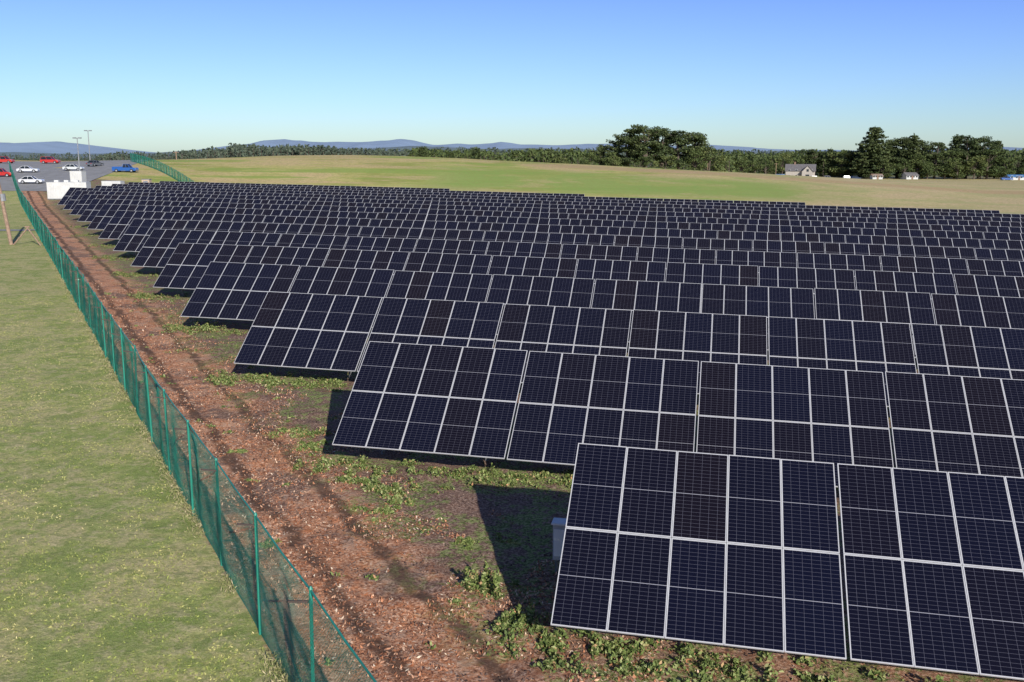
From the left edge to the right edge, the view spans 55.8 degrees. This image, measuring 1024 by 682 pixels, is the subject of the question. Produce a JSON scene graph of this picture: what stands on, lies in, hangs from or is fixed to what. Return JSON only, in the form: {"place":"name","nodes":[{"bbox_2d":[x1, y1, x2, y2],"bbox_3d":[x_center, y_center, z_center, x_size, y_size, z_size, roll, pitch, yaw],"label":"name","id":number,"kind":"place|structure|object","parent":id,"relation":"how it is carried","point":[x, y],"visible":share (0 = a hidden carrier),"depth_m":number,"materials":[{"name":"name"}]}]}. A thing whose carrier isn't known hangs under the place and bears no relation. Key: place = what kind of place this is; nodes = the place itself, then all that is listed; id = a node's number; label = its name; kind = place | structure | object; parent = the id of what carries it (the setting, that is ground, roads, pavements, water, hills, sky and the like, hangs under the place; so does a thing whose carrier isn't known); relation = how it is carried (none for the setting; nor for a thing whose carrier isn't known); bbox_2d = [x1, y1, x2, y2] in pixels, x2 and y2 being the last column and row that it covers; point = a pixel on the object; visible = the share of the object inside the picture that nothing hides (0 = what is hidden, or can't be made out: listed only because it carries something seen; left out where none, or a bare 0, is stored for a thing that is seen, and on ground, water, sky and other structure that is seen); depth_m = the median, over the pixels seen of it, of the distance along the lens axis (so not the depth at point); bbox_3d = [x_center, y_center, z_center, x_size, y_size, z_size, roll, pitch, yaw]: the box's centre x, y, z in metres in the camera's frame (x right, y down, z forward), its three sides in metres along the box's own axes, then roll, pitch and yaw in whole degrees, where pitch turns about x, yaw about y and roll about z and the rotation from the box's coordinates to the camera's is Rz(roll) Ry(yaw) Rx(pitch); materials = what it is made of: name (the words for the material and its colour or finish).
{"place":"outdoors","nodes":[
{"label":"outdoors","id":0,"kind":"place"},
{"bbox_2d":[0,294,274,681],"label":"lawn grass","id":1,"kind":"structure","parent":0,"point":[27,383],"depth_m":22.11,"materials":[{"name":"green plant"}]},
{"bbox_2d":[0,146,1018,158],"bbox_3d":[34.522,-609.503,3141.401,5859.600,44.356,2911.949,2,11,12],"label":"distant hills","id":2,"kind":"structure","parent":0,"point":[24,154],"depth_m":2891.58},
{"bbox_2d":[0,139,1021,153],"bbox_3d":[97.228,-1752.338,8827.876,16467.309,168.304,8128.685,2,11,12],"label":"distant hills","id":3,"kind":"structure","parent":0,"point":[57,147],"depth_m":8023.27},
{"bbox_2d":[0,155,1023,681],"bbox_3d":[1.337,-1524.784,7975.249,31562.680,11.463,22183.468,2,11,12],"label":"ground","id":4,"kind":"structure","parent":0,"point":[26,271],"depth_m":26.76,"materials":[{"name":"green plant"}]},
{"bbox_2d":[0,184,12,244],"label":"utility pole","id":5,"kind":"object","parent":4,"relation":"on","point":[2,200],"visible":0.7,"depth_m":93.76,"materials":[{"name":"brown wood"}]},
{"bbox_2d":[13,226,41,245],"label":"pole brace","id":6,"kind":"object","parent":4,"relation":"on","point":[27,227],"visible":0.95,"depth_m":94.16,"materials":[{"name":"brown wood"}]},
{"bbox_2d":[46,180,90,198],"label":"shipping container","id":7,"kind":"object","parent":4,"relation":"on","point":[57,189],"visible":0.67,"depth_m":167.79,"materials":[{"name":"metal"}]},
{"bbox_2d":[0,160,145,190],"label":"parking lot","id":8,"kind":"structure","parent":4,"relation":"on","point":[47,172],"depth_m":222.95,"materials":[{"name":"grey asphalt"}]},
{"bbox_2d":[0,168,10,176],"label":"parked suv","id":9,"kind":"object","parent":8,"relation":"on","point":[3,171],"visible":0.85,"depth_m":209.29,"materials":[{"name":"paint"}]},
{"bbox_2d":[0,156,14,162],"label":"parked suv","id":10,"kind":"object","parent":8,"relation":"on","point":[4,159],"visible":0.96,"depth_m":256.74,"materials":[{"name":"paint"}]},
{"bbox_2d":[16,166,39,171],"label":"parked car","id":11,"kind":"object","parent":8,"relation":"on","point":[24,168],"visible":1,"depth_m":221.80,"materials":[{"name":"paint"}]},
{"bbox_2d":[18,176,44,183],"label":"parked car","id":12,"kind":"object","parent":8,"relation":"on","point":[24,179],"visible":1,"depth_m":194.62,"materials":[{"name":"paint"}]},
{"bbox_2d":[40,157,60,163],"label":"parked suv","id":13,"kind":"object","parent":8,"relation":"on","point":[43,160],"visible":1,"depth_m":256.74,"materials":[{"name":"paint"}]},
{"bbox_2d":[62,164,84,170],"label":"parked car","id":14,"kind":"object","parent":8,"relation":"on","point":[70,166],"visible":0.97,"depth_m":227.60,"materials":[{"name":"paint"}]},
{"bbox_2d":[72,137,81,170],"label":"street lamp","id":15,"kind":"object","parent":8,"relation":"on","point":[77,149],"visible":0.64,"depth_m":210.81,"materials":[{"name":"grey metal"}]},
{"bbox_2d":[86,160,103,165],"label":"parked car","id":16,"kind":"object","parent":8,"relation":"on","point":[93,162],"visible":1,"depth_m":240.84,"materials":[{"name":"paint"}]},
{"bbox_2d":[70,171,86,181],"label":"electrical cabinet","id":17,"kind":"object","parent":4,"relation":"on","point":[80,176],"visible":0.51,"depth_m":182.51,"materials":[{"name":"metal"}]},
{"bbox_2d":[101,181,124,185],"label":"electrical cabinet","id":18,"kind":"object","parent":4,"relation":"on","point":[107,183],"visible":0.45,"depth_m":184.66,"materials":[{"name":"metal"}]},
{"bbox_2d":[112,164,138,171],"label":"pickup truck","id":19,"kind":"object","parent":4,"relation":"on","point":[127,167],"visible":1,"depth_m":223.62,"materials":[{"name":"paint"}]},
{"bbox_2d":[130,153,192,182],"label":"chain link fence","id":20,"kind":"object","parent":4,"relation":"on","point":[151,164],"visible":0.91,"depth_m":228.43,"materials":[{"name":"green metal"}]},
{"bbox_2d":[46,258,307,681],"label":"dry grass tufts","id":21,"kind":"object","parent":4,"relation":"on","point":[180,494],"visible":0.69,"depth_m":26.74,"materials":[{"name":"beige plant"}]},
{"bbox_2d":[8,161,376,681],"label":"chain link fence","id":22,"kind":"object","parent":4,"relation":"on","point":[28,207],"visible":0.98,"depth_m":22.90,"materials":[{"name":"green metal"}]},
{"bbox_2d":[159,181,449,190],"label":"solar panel row","id":23,"kind":"object","parent":4,"relation":"on","point":[289,185],"visible":0.2,"depth_m":183.44,"materials":[{"name":"glass"}]},
{"bbox_2d":[128,182,584,195],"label":"solar panel row","id":24,"kind":"object","parent":4,"relation":"on","point":[402,190],"visible":0.16,"depth_m":171.29,"materials":[{"name":"glass"}]},
{"bbox_2d":[71,281,730,681],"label":"wood chip mulch","id":25,"kind":"object","parent":4,"relation":"on","point":[287,543],"visible":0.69,"depth_m":22.68,"materials":[{"name":"brown wood"}]},
{"bbox_2d":[414,146,428,156],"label":"conifer tree","id":26,"kind":"object","parent":4,"relation":"on","point":[421,150],"visible":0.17,"depth_m":509.23,"materials":[{"name":"green plant"}]},
{"bbox_2d":[111,184,804,206],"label":"solar panel row","id":27,"kind":"object","parent":4,"relation":"on","point":[498,195],"visible":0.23,"depth_m":157.62,"materials":[{"name":"glass"}]},
{"bbox_2d":[471,147,483,159],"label":"conifer tree","id":28,"kind":"object","parent":4,"relation":"on","point":[475,151],"visible":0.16,"depth_m":529.33,"materials":[{"name":"green plant"}]},
{"bbox_2d":[1,142,1015,166],"bbox_3d":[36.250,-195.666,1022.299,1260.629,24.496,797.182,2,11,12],"label":"distant forest","id":29,"kind":"object","parent":4,"relation":"on","point":[237,150],"visible":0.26,"depth_m":806.40,"materials":[{"name":"foliage"},{"name":"bark"}]},
{"bbox_2d":[113,310,910,681],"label":"soil clods","id":30,"kind":"object","parent":4,"relation":"on","point":[401,522],"visible":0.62,"depth_m":25.10,"materials":[{"name":"brown soil"}]},
{"bbox_2d":[70,225,972,681],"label":"weed patches","id":31,"kind":"object","parent":4,"relation":"on","point":[518,619],"visible":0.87,"depth_m":21.27,"materials":[{"name":"green plant"}]},
{"bbox_2d":[57,187,1023,219],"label":"solar panel row","id":32,"kind":"object","parent":4,"relation":"on","point":[67,196],"visible":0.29,"depth_m":135.87,"materials":[{"name":"glass"}]},
{"bbox_2d":[63,191,1023,225],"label":"solar panel row","id":33,"kind":"object","parent":4,"relation":"on","point":[74,200],"visible":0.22,"depth_m":126.08,"materials":[{"name":"glass"}]},
{"bbox_2d":[69,194,1023,231],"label":"solar panel row","id":34,"kind":"object","parent":4,"relation":"on","point":[83,203],"visible":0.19,"depth_m":116.42,"materials":[{"name":"glass"}]},
{"bbox_2d":[95,186,999,216],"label":"solar panel row","id":35,"kind":"object","parent":4,"relation":"on","point":[745,205],"visible":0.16,"depth_m":144.72,"materials":[{"name":"glass"}]},
{"bbox_2d":[540,149,557,161],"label":"broadleaf tree","id":36,"kind":"object","parent":4,"relation":"on","point":[551,151],"visible":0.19,"depth_m":531.01,"materials":[{"name":"green plant"}]},
{"bbox_2d":[78,199,1023,238],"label":"solar panel row","id":37,"kind":"object","parent":4,"relation":"on","point":[91,211],"visible":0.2,"depth_m":106.81,"materials":[{"name":"glass"}]},
{"bbox_2d":[87,204,1023,246],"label":"solar panel row","id":38,"kind":"object","parent":4,"relation":"on","point":[103,217],"visible":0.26,"depth_m":97.12,"materials":[{"name":"glass"}]},
{"bbox_2d":[546,153,569,163],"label":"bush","id":39,"kind":"object","parent":4,"relation":"on","point":[562,160],"visible":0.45,"depth_m":510.57,"materials":[{"name":"green plant"}]},
{"bbox_2d":[551,518,566,572],"bbox_3d":[1.222,4.762,22.080,0.620,1.375,0.360,2,11,12],"label":"inverter box","id":40,"kind":"object","parent":4,"relation":"on","point":[559,525],"visible":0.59,"depth_m":21.92,"materials":[{"name":"white paint"}]},
{"bbox_2d":[98,210,1023,258],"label":"solar panel row","id":41,"kind":"object","parent":4,"relation":"on","point":[119,223],"visible":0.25,"depth_m":87.47,"materials":[{"name":"glass"}]},
{"bbox_2d":[113,219,1023,274],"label":"solar panel row","id":42,"kind":"object","parent":4,"relation":"on","point":[136,235],"visible":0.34,"depth_m":77.78,"materials":[{"name":"glass"}]},
{"bbox_2d":[131,229,1023,293],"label":"solar panel row","id":43,"kind":"object","parent":4,"relation":"on","point":[158,248],"visible":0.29,"depth_m":68.00,"materials":[{"name":"glass"}]},
{"bbox_2d":[153,243,1023,324],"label":"solar panel row","id":44,"kind":"object","parent":4,"relation":"on","point":[186,266],"visible":0.33,"depth_m":58.32,"materials":[{"name":"glass"}]},
{"bbox_2d":[579,152,600,164],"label":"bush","id":45,"kind":"object","parent":4,"relation":"on","point":[586,161],"visible":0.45,"depth_m":426.40,"materials":[{"name":"green plant"}]},
{"bbox_2d":[586,144,612,165],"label":"broadleaf tree","id":46,"kind":"object","parent":4,"relation":"on","point":[599,152],"visible":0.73,"depth_m":430.10,"materials":[{"name":"green plant"}]},
{"bbox_2d":[181,262,1023,357],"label":"solar panel row","id":47,"kind":"object","parent":4,"relation":"on","point":[231,290],"visible":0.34,"depth_m":48.59,"materials":[{"name":"glass"}]},
{"bbox_2d":[602,151,622,165],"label":"bush","id":48,"kind":"object","parent":4,"relation":"on","point":[616,161],"visible":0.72,"depth_m":417.86,"materials":[{"name":"green plant"}]},
{"bbox_2d":[601,139,624,166],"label":"broadleaf tree","id":49,"kind":"object","parent":4,"relation":"on","point":[614,144],"visible":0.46,"depth_m":426.11,"materials":[{"name":"green plant"}]},
{"bbox_2d":[612,133,642,166],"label":"broadleaf tree","id":50,"kind":"object","parent":4,"relation":"on","point":[626,148],"visible":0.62,"depth_m":421.24,"materials":[{"name":"green plant"}]},
{"bbox_2d":[234,291,1023,406],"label":"solar panel row","id":51,"kind":"object","parent":4,"relation":"on","point":[313,331],"visible":0.71,"depth_m":38.75,"materials":[{"name":"glass"}]},
{"bbox_2d":[628,156,649,166],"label":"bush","id":52,"kind":"object","parent":4,"relation":"on","point":[638,163],"visible":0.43,"depth_m":416.35,"materials":[{"name":"green plant"}]},
{"bbox_2d":[622,124,667,167],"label":"broadleaf tree","id":53,"kind":"object","parent":4,"relation":"on","point":[636,142],"visible":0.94,"depth_m":417.09,"materials":[{"name":"green plant"}]},
{"bbox_2d":[643,126,687,166],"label":"broadleaf tree","id":54,"kind":"object","parent":4,"relation":"on","point":[666,142],"visible":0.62,"depth_m":422.23,"materials":[{"name":"green plant"}]},
{"bbox_2d":[653,155,677,168],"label":"bush","id":55,"kind":"object","parent":4,"relation":"on","point":[664,157],"visible":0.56,"depth_m":415.54,"materials":[{"name":"green plant"}]},
{"bbox_2d":[656,131,697,169],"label":"broadleaf tree","id":56,"kind":"object","parent":4,"relation":"on","point":[682,142],"visible":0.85,"depth_m":419.11,"materials":[{"name":"green plant"}]},
{"bbox_2d":[332,341,1023,487],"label":"solar panel row","id":57,"kind":"object","parent":4,"relation":"on","point":[447,400],"visible":0.84,"depth_m":28.48,"materials":[{"name":"glass"}]},
{"bbox_2d":[676,132,719,165],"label":"broadleaf tree","id":58,"kind":"object","parent":4,"relation":"on","point":[700,141],"visible":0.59,"depth_m":421.22,"materials":[{"name":"green plant"}]},
{"bbox_2d":[684,147,712,170],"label":"broadleaf tree","id":59,"kind":"object","parent":4,"relation":"on","point":[692,154],"visible":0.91,"depth_m":416.75,"materials":[{"name":"green plant"}]},
{"bbox_2d":[690,148,726,171],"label":"broadleaf tree","id":60,"kind":"object","parent":4,"relation":"on","point":[717,167],"visible":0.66,"depth_m":421.58,"materials":[{"name":"green plant"}]},
{"bbox_2d":[407,147,1023,177],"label":"distant treeline","id":61,"kind":"object","parent":4,"relation":"on","point":[534,155],"visible":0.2,"depth_m":525.57,"materials":[{"name":"green plant"}]},
{"bbox_2d":[711,153,730,171],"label":"broadleaf tree","id":62,"kind":"object","parent":4,"relation":"on","point":[724,163],"visible":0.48,"depth_m":430.40,"materials":[{"name":"green plant"}]},
{"bbox_2d":[733,157,755,172],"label":"broadleaf tree","id":63,"kind":"object","parent":4,"relation":"on","point":[741,166],"visible":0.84,"depth_m":490.22,"materials":[{"name":"green plant"}]},
{"bbox_2d":[742,154,764,173],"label":"broadleaf tree","id":64,"kind":"object","parent":4,"relation":"on","point":[753,169],"visible":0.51,"depth_m":510.77,"materials":[{"name":"green plant"}]},
{"bbox_2d":[754,159,780,173],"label":"broadleaf tree","id":65,"kind":"object","parent":4,"relation":"on","point":[763,166],"visible":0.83,"depth_m":492.55,"materials":[{"name":"green plant"}]},
{"bbox_2d":[770,152,794,173],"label":"broadleaf tree","id":66,"kind":"object","parent":4,"relation":"on","point":[787,160],"visible":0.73,"depth_m":508.06,"materials":[{"name":"green plant"}]},
{"bbox_2d":[551,443,1023,679],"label":"solar panel row","id":67,"kind":"object","parent":4,"relation":"on","point":[934,569],"visible":1,"depth_m":18.49,"materials":[{"name":"glass"}]},
{"bbox_2d":[779,153,805,173],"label":"broadleaf tree","id":68,"kind":"object","parent":4,"relation":"on","point":[801,161],"visible":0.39,"depth_m":516.87,"materials":[{"name":"green plant"}]},
{"bbox_2d":[785,162,815,175],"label":"farmhouse","id":69,"kind":"object","parent":4,"relation":"on","point":[801,169],"visible":0.79,"depth_m":481.62,"materials":[{"name":"white paint"}]},
{"bbox_2d":[789,149,817,174],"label":"broadleaf tree","id":70,"kind":"object","parent":4,"relation":"on","point":[803,156],"visible":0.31,"depth_m":522.55,"materials":[{"name":"green plant"}]},
{"bbox_2d":[804,149,824,175],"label":"broadleaf tree","id":71,"kind":"object","parent":4,"relation":"on","point":[810,152],"visible":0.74,"depth_m":519.52,"materials":[{"name":"green plant"}]},
{"bbox_2d":[817,147,839,176],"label":"conifer tree","id":72,"kind":"object","parent":4,"relation":"on","point":[829,161],"visible":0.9,"depth_m":514.62,"materials":[{"name":"green plant"}]},
{"bbox_2d":[826,151,854,177],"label":"broadleaf tree","id":73,"kind":"object","parent":4,"relation":"on","point":[847,154],"visible":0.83,"depth_m":508.32,"materials":[{"name":"green plant"}]},
{"bbox_2d":[841,150,857,176],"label":"conifer tree","id":74,"kind":"object","parent":4,"relation":"on","point":[846,166],"visible":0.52,"depth_m":510.08,"materials":[{"name":"green plant"}]},
{"bbox_2d":[852,146,868,177],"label":"conifer tree","id":75,"kind":"object","parent":4,"relation":"on","point":[860,147],"visible":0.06,"depth_m":509.74,"materials":[{"name":"green plant"}]},
{"bbox_2d":[848,126,897,177],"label":"conifer tree","id":76,"kind":"object","parent":4,"relation":"on","point":[875,154],"visible":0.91,"depth_m":492.37,"materials":[{"name":"green plant"}]},
{"bbox_2d":[872,159,896,177],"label":"broadleaf tree","id":77,"kind":"object","parent":4,"relation":"on","point":[885,169],"visible":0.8,"depth_m":489.38,"materials":[{"name":"green plant"}]},
{"bbox_2d":[884,139,904,177],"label":"broadleaf tree","id":78,"kind":"object","parent":4,"relation":"on","point":[891,144],"visible":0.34,"depth_m":501.25,"materials":[{"name":"green plant"}]},
{"bbox_2d":[888,136,918,177],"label":"broadleaf tree","id":79,"kind":"object","parent":4,"relation":"on","point":[901,140],"visible":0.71,"depth_m":499.51,"materials":[{"name":"green plant"}]},
{"bbox_2d":[896,159,914,177],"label":"broadleaf tree","id":80,"kind":"object","parent":4,"relation":"on","point":[900,166],"visible":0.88,"depth_m":489.44,"materials":[{"name":"green plant"}]},
{"bbox_2d":[901,173,917,178],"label":"walls","id":81,"kind":"structure","parent":4,"relation":"on","point":[904,176],"depth_m":485.23,"materials":[{"name":"white paint"}]},
{"bbox_2d":[902,172,918,175],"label":"roof","id":82,"kind":"structure","parent":81,"relation":"on","point":[911,174],"depth_m":485.30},
{"bbox_2d":[891,133,933,177],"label":"conifer tree","id":83,"kind":"object","parent":4,"relation":"on","point":[914,144],"visible":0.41,"depth_m":495.66,"materials":[{"name":"green plant"}]},
{"bbox_2d":[899,154,928,177],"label":"broadleaf tree","id":84,"kind":"object","parent":4,"relation":"on","point":[912,160],"visible":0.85,"depth_m":490.36,"materials":[{"name":"green plant"}]},
{"bbox_2d":[918,141,937,177],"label":"broadleaf tree","id":85,"kind":"object","parent":4,"relation":"on","point":[925,142],"visible":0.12,"depth_m":502.23,"materials":[{"name":"green plant"}]},
{"bbox_2d":[916,155,943,178],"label":"broadleaf tree","id":86,"kind":"object","parent":4,"relation":"on","point":[926,169],"visible":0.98,"depth_m":486.80,"materials":[{"name":"green plant"}]},
{"bbox_2d":[921,141,950,178],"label":"broadleaf tree","id":87,"kind":"object","parent":4,"relation":"on","point":[941,146],"visible":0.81,"depth_m":493.73,"materials":[{"name":"green plant"}]},
{"bbox_2d":[929,150,962,178],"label":"broadleaf tree","id":88,"kind":"object","parent":4,"relation":"on","point":[949,153],"visible":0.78,"depth_m":489.00,"materials":[{"name":"green plant"}]},
{"bbox_2d":[941,158,964,178],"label":"broadleaf tree","id":89,"kind":"object","parent":4,"relation":"on","point":[959,167],"visible":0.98,"depth_m":487.19,"materials":[{"name":"green plant"}]},
{"bbox_2d":[938,138,971,178],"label":"conifer tree","id":90,"kind":"object","parent":4,"relation":"on","point":[955,145],"visible":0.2,"depth_m":500.37,"materials":[{"name":"green plant"}]},
{"bbox_2d":[948,134,985,178],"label":"broadleaf tree","id":91,"kind":"object","parent":4,"relation":"on","point":[974,143],"visible":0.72,"depth_m":495.34,"materials":[{"name":"green plant"}]},
{"bbox_2d":[960,155,989,178],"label":"broadleaf tree","id":92,"kind":"object","parent":4,"relation":"on","point":[974,170],"visible":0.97,"depth_m":486.29,"materials":[{"name":"green plant"}]},
{"bbox_2d":[962,136,1002,178],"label":"broadleaf tree","id":93,"kind":"object","parent":4,"relation":"on","point":[989,144],"visible":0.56,"depth_m":498.42,"materials":[{"name":"green plant"}]},
{"bbox_2d":[972,148,1009,178],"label":"broadleaf tree","id":94,"kind":"object","parent":4,"relation":"on","point":[997,160],"visible":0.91,"depth_m":488.21,"materials":[{"name":"green plant"}]},
{"bbox_2d":[983,140,1008,177],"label":"conifer tree","id":95,"kind":"object","parent":4,"relation":"on","point":[998,143],"visible":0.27,"depth_m":508.73,"materials":[{"name":"green plant"}]},
{"bbox_2d":[991,158,1017,177],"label":"broadleaf tree","id":96,"kind":"object","parent":4,"relation":"on","point":[1009,172],"visible":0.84,"depth_m":489.58,"materials":[{"name":"green plant"}]},
{"bbox_2d":[1005,156,1023,174],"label":"broadleaf tree","id":97,"kind":"object","parent":4,"relation":"on","point":[1020,158],"visible":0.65,"depth_m":496.63,"materials":[{"name":"green plant"}]},
{"bbox_2d":[1016,162,1023,173],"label":"broadleaf tree","id":98,"kind":"object","parent":4,"relation":"on","point":[1021,167],"visible":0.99,"depth_m":492.98,"materials":[{"name":"green plant"}]},
{"bbox_2d":[0,0,1023,152],"label":"sky","id":99,"kind":"structure","parent":0,"point":[159,76],"materials":[{"name":"blue"}]},
{"bbox_2d":[869,174,883,178],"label":"white shed","id":100,"kind":"structure","parent":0,"point":[876,176],"depth_m":483.17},
{"bbox_2d":[1004,175,1023,179],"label":"blue shed","id":101,"kind":"structure","parent":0,"point":[1017,177],"depth_m":477.26,"materials":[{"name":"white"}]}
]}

